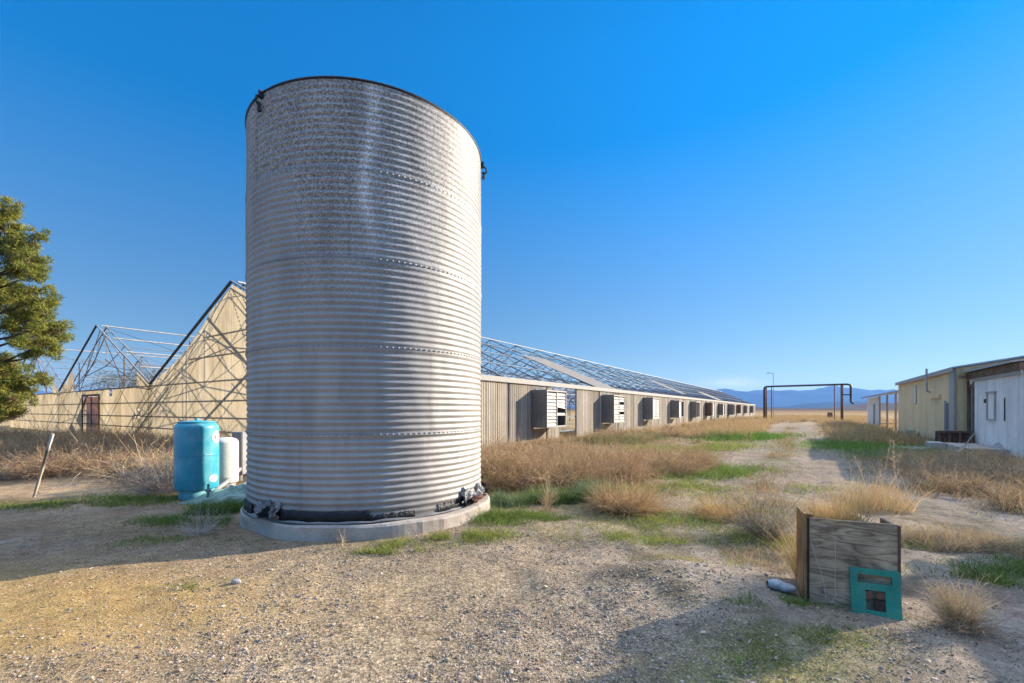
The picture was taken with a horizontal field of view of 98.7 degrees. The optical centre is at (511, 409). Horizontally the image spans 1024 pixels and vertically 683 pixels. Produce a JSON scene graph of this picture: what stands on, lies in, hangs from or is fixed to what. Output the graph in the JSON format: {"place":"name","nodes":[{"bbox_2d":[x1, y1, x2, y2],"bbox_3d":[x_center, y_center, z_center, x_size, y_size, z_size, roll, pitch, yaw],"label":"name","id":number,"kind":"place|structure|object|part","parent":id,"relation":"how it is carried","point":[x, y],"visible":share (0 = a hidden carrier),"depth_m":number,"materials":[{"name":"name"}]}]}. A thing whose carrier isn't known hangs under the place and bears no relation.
{"place":"outdoors","nodes":[
{"label":"outdoors","id":0,"kind":"place"},
{"bbox_2d":[27,386,897,407],"bbox_3d":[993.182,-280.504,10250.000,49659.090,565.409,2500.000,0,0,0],"label":"mountains","id":1,"kind":"structure","parent":0,"point":[783,398],"depth_m":9704.92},
{"bbox_2d":[0,410,1023,682],"bbox_3d":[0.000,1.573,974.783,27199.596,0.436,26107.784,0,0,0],"label":"ground","id":2,"kind":"structure","parent":0,"point":[58,522],"depth_m":3.98,"materials":[{"name":"beige soil"}]},
{"bbox_2d":[0,194,77,423],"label":"pine tree","id":3,"kind":"object","parent":2,"relation":"on","point":[37,335],"visible":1,"depth_m":21.10,"materials":[{"name":"green plant"}]},
{"bbox_2d":[32,434,54,496],"bbox_3d":[-8.945,1.137,8.380,0.389,1.356,0.038,0,0,-9],"label":"stake","id":4,"kind":"object","parent":2,"relation":"on","point":[47,451],"visible":0.89,"depth_m":8.38,"materials":[{"name":"grey wood"}]},
{"bbox_2d":[81,369,149,395],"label":"desert tree","id":5,"kind":"object","parent":2,"relation":"on","point":[112,384],"visible":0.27,"depth_m":65.23,"materials":[{"name":"brown plant"}]},
{"bbox_2d":[0,419,243,484],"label":"dry brush","id":6,"kind":"object","parent":2,"relation":"on","point":[22,455],"visible":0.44,"depth_m":12.04,"materials":[{"name":"beige plant"}]},
{"bbox_2d":[70,443,173,490],"bbox_3d":[-7.545,1.264,9.544,3.092,1.371,2.248,0,0,-23],"label":"dry bush","id":7,"kind":"object","parent":2,"relation":"on","point":[124,473],"visible":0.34,"depth_m":9.32,"materials":[{"name":"brown plant"}]},
{"bbox_2d":[88,448,177,497],"bbox_3d":[-7.028,1.282,8.844,1.882,1.257,2.083,0,0,-28],"label":"tumbleweed","id":8,"kind":"object","parent":2,"relation":"on","point":[151,486],"visible":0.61,"depth_m":8.57,"materials":[{"name":"brown plant"}]},
{"bbox_2d":[115,365,166,386],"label":"desert tree","id":9,"kind":"object","parent":2,"relation":"on","point":[141,376],"visible":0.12,"depth_m":71.29,"materials":[{"name":"plant"}]},
{"bbox_2d":[173,418,218,500],"bbox_3d":[-5.963,0.960,8.399,0.846,1.590,0.758,0,0,0],"label":"pressure tank","id":10,"kind":"object","parent":2,"relation":"on","point":[196,457],"visible":0.98,"depth_m":8.14,"materials":[{"name":"teal metal"}]},
{"bbox_2d":[165,492,244,541],"bbox_3d":[-4.124,1.387,5.952,0.962,0.683,0.762,0,0,-31],"label":"weed stalk","id":11,"kind":"object","parent":2,"relation":"on","point":[206,528],"visible":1,"depth_m":5.93,"materials":[{"name":"brown plant"}]},
{"bbox_2d":[172,482,246,504],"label":"concrete slab","id":12,"kind":"structure","parent":2,"relation":"on","point":[231,492],"depth_m":8.13,"materials":[{"name":"grey concrete"}]},
{"bbox_2d":[215,467,241,488],"bbox_3d":[-5.943,1.446,9.254,0.141,0.499,1.835,0,0,-11],"label":"drain pipe","id":13,"kind":"object","parent":2,"relation":"on","point":[224,483],"visible":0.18,"depth_m":8.96,"materials":[{"name":"white plastic"}]},
{"bbox_2d":[219,437,238,487],"bbox_3d":[-6.099,1.125,9.350,0.500,1.070,0.500,0,0,0],"label":"water tank","id":14,"kind":"object","parent":2,"relation":"on","point":[228,457],"visible":0.69,"depth_m":9.20,"materials":[{"name":"white paint"}]},
{"bbox_2d":[231,579,240,584],"bbox_3d":[-2.719,1.703,4.336,0.100,0.066,0.064,0,0,0],"label":"stone","id":15,"kind":"object","parent":2,"relation":"on","point":[235,581],"visible":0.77,"depth_m":4.32,"materials":[{"name":"grey stone"}]},
{"bbox_2d":[232,432,246,480],"bbox_3d":[-6.120,1.073,9.893,0.240,1.145,0.214,0,0,0],"label":"control cabinet","id":16,"kind":"object","parent":2,"relation":"on","point":[240,437],"visible":0.48,"depth_m":9.80,"materials":[{"name":"white metal"}]},
{"bbox_3d":[-6.120,0.956,9.792,0.200,0.850,0.012,0,0,0],"label":"door","id":17,"kind":"part","parent":16,"relation":"part of","materials":[{"name":"grey metal"}]},
{"bbox_2d":[336,533,347,546],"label":"weed stalk","id":18,"kind":"object","parent":2,"relation":"on","point":[343,542],"visible":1,"depth_m":5.40,"materials":[{"name":"beige plant"}]},
{"bbox_2d":[240,76,489,541],"bbox_3d":[-2.375,-1.227,7.613,4.045,6.266,3.957,0,0,0],"label":"metal silo","id":19,"kind":"object","parent":2,"relation":"on","point":[363,228],"visible":1,"depth_m":5.91,"materials":[{"name":"metal"}]},
{"bbox_2d":[10,280,754,447],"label":"greenhouse","id":20,"kind":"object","parent":2,"relation":"on","point":[203,377],"visible":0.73,"depth_m":24.72,"materials":[{"name":"white paint"}]},
{"bbox_2d":[86,397,97,431],"bbox_3d":[-27.882,0.375,29.306,2.968,2.450,0.020,0,0,33],"label":"sliding door","id":21,"kind":"structure","parent":20,"relation":"in","point":[94,399],"depth_m":29.37,"materials":[{"name":"brown wood"}]},
{"bbox_2d":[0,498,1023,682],"bbox_3d":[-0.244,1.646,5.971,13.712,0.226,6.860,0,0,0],"label":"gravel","id":22,"kind":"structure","parent":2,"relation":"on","point":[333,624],"depth_m":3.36,"materials":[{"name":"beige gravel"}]},
{"bbox_2d":[0,428,1023,682],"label":"green grass","id":23,"kind":"structure","parent":2,"relation":"on","point":[510,518],"depth_m":6.69,"materials":[{"name":"green plant"}]},
{"bbox_2d":[0,474,1023,682],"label":"ground litter","id":24,"kind":"object","parent":2,"relation":"on","point":[989,544],"visible":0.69,"depth_m":5.04,"materials":[{"name":"beige plant"}]},
{"bbox_2d":[518,459,569,510],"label":"weed stalk","id":25,"kind":"object","parent":2,"relation":"on","point":[549,501],"visible":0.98,"depth_m":7.29,"materials":[{"name":"beige plant"}]},
{"bbox_2d":[482,427,609,449],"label":"wall grass","id":26,"kind":"structure","parent":2,"relation":"on","point":[568,434],"depth_m":22.00,"materials":[{"name":"brown plant"}]},
{"bbox_2d":[480,414,761,502],"bbox_3d":[21.816,1.520,47.803,9.237,2.409,91.561,0,0,30],"label":"dry brush","id":27,"kind":"object","parent":2,"relation":"on","point":[506,469],"visible":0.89,"depth_m":10.72,"materials":[{"name":"beige plant"}]},
{"bbox_2d":[562,464,692,517],"bbox_3d":[1.926,1.422,7.454,2.252,1.134,2.358,0,0,-26],"label":"straw tussock","id":28,"kind":"object","parent":2,"relation":"on","point":[616,502],"visible":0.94,"depth_m":7.24,"materials":[{"name":"beige plant"}]},
{"bbox_2d":[674,487,765,524],"bbox_3d":[3.330,1.585,6.946,1.446,0.673,1.707,0,0,0],"label":"straw tussock","id":29,"kind":"object","parent":2,"relation":"on","point":[707,510],"visible":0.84,"depth_m":6.94,"materials":[{"name":"beige plant"}]},
{"bbox_2d":[712,472,802,544],"bbox_3d":[3.358,1.365,5.898,1.388,0.974,1.297,0,0,0],"label":"dry shrub","id":30,"kind":"object","parent":2,"relation":"on","point":[757,524],"visible":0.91,"depth_m":5.85,"materials":[{"name":"beige plant"}]},
{"bbox_2d":[771,373,773,415],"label":"street lamp","id":31,"kind":"object","parent":2,"relation":"on","point":[773,393],"visible":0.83,"depth_m":96.35,"materials":[{"name":"grey metal"}]},
{"bbox_2d":[766,579,796,592],"bbox_3d":[2.472,1.615,4.033,0.250,0.114,0.120,0,0,20],"label":"plastic sack","id":32,"kind":"object","parent":2,"relation":"on","point":[778,585],"visible":1,"depth_m":4.00,"materials":[{"name":"white plastic"}]},
{"bbox_2d":[562,425,1023,522],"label":"yard grass","id":33,"kind":"structure","parent":2,"relation":"on","point":[757,484],"depth_m":10.11,"materials":[{"name":"beige plant"}]},
{"bbox_2d":[673,413,934,445],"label":"field grass","id":34,"kind":"structure","parent":2,"relation":"on","point":[863,431],"depth_m":29.62,"materials":[{"name":"beige plant"}]},
{"bbox_2d":[763,383,853,420],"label":"pipe gantry","id":35,"kind":"object","parent":2,"relation":"on","point":[842,394],"visible":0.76,"depth_m":66.61,"materials":[{"name":"metal"}]},
{"bbox_2d":[737,481,904,578],"bbox_3d":[2.910,1.192,4.249,1.235,1.118,1.437,0,0,-44],"label":"straw tussock","id":36,"kind":"object","parent":2,"relation":"on","point":[845,514],"visible":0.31,"depth_m":3.97,"materials":[{"name":"beige plant"}]},
{"bbox_2d":[827,412,832,418],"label":"marker post","id":37,"kind":"object","parent":2,"relation":"on","point":[829,414],"visible":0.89,"depth_m":76.86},
{"bbox_2d":[796,507,900,609],"bbox_3d":[2.950,1.371,3.894,0.682,0.901,0.322,0,0,23],"label":"planter box","id":38,"kind":"object","parent":2,"relation":"on","point":[822,570],"visible":0.63,"depth_m":3.80,"materials":[{"name":"grey wood"}]},
{"bbox_2d":[849,567,902,620],"bbox_3d":[3.022,1.531,3.662,0.338,0.384,0.078,0,0,23],"label":"teal plate","id":39,"kind":"object","parent":2,"relation":"on","point":[890,606],"visible":0.98,"depth_m":3.65,"materials":[{"name":"metal"}]},
{"bbox_2d":[816,440,942,514],"bbox_3d":[6.237,1.140,7.686,2.411,1.288,1.641,0,0,0],"label":"tussock","id":40,"kind":"object","parent":2,"relation":"on","point":[888,500],"visible":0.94,"depth_m":7.59,"materials":[{"name":"beige plant"}]},
{"bbox_2d":[861,390,897,429],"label":"carport","id":41,"kind":"object","parent":2,"relation":"on","point":[874,409],"visible":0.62,"depth_m":44.66,"materials":[{"name":"metal"}]},
{"bbox_2d":[873,404,874,423],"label":"door","id":42,"kind":"structure","parent":41,"relation":"in","point":[873,404],"depth_m":46.20,"materials":[{"name":"grey metal"}]},
{"bbox_2d":[891,446,931,450],"bbox_3d":[16.917,1.612,18.244,1.900,0.100,0.900,0,0,-11],"label":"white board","id":43,"kind":"object","parent":2,"relation":"on","point":[912,448],"visible":0.15,"depth_m":17.94,"materials":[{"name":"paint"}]},
{"bbox_2d":[866,432,1023,513],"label":"dry brush","id":44,"kind":"object","parent":2,"relation":"on","point":[958,469],"visible":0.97,"depth_m":10.05,"materials":[{"name":"beige plant"}]},
{"bbox_2d":[935,430,972,442],"bbox_3d":[18.425,1.347,18.381,1.020,0.940,0.660,0,0,33],"label":"iron crate","id":45,"kind":"object","parent":2,"relation":"on","point":[956,436],"visible":0.62,"depth_m":18.16,"materials":[{"name":"brown metal"}]},
{"bbox_2d":[895,356,1023,440],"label":"yellow shed","id":46,"kind":"structure","parent":2,"relation":"on","point":[929,403],"depth_m":21.51,"materials":[{"name":"beige metal"}]},
{"bbox_2d":[914,386,916,403],"bbox_3d":[23.218,-0.825,25.331,0.040,1.050,0.420,0,0,33],"label":"window","id":47,"kind":"structure","parent":46,"relation":"in","point":[915,387],"depth_m":25.22,"materials":[{"name":"grey glass"}]},
{"bbox_2d":[958,433,974,450],"bbox_3d":[15.968,1.248,15.550,0.200,0.845,0.551,0,0,-7],"label":"wooden plank","id":48,"kind":"object","parent":2,"relation":"on","point":[973,434],"visible":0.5,"depth_m":15.47,"materials":[{"name":"wood"}]},
{"bbox_2d":[925,441,1008,458],"bbox_3d":[17.146,1.562,16.756,1.500,0.460,3.420,0,0,33],"label":"concrete step","id":49,"kind":"object","parent":2,"relation":"on","point":[936,444],"visible":0.5,"depth_m":16.65,"materials":[{"name":"white paint"}]},
{"bbox_2d":[911,539,1023,652],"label":"dry shrub","id":50,"kind":"object","parent":2,"relation":"on","point":[958,618],"visible":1,"depth_m":3.39,"materials":[{"name":"beige plant"}]},
{"bbox_2d":[958,359,1023,460],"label":"white shed","id":51,"kind":"structure","parent":2,"relation":"on","point":[995,403],"depth_m":15.83,"materials":[{"name":"paint"}]},
{"bbox_2d":[971,388,971,430],"bbox_3d":[19.153,0.275,18.251,0.040,2.350,0.480,0,0,33],"label":"door","id":52,"kind":"structure","parent":51,"relation":"in","point":[971,388],"depth_m":18.43,"materials":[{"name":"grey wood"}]},
{"bbox_2d":[991,443,1003,448],"bbox_3d":[17.093,1.435,15.420,0.794,0.503,0.600,0,0,-11],"label":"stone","id":53,"kind":"object","parent":2,"relation":"on","point":[997,445],"visible":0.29,"depth_m":15.62,"materials":[{"name":"grey stone"}]},
{"bbox_2d":[0,0,1023,392],"label":"sky","id":54,"kind":"structure","parent":0,"point":[710,194],"materials":[{"name":"blue"}]},
{"bbox_2d":[566,401,866,408],"bbox_3d":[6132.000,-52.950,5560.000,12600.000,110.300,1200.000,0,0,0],"label":"foothills","id":55,"kind":"structure","parent":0,"point":[821,405],"depth_m":5358.42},
{"bbox_2d":[566,403,897,409],"bbox_3d":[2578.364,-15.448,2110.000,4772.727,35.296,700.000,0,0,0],"label":"hills","id":56,"kind":"structure","parent":0,"point":[863,406],"depth_m":1898.42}
]}

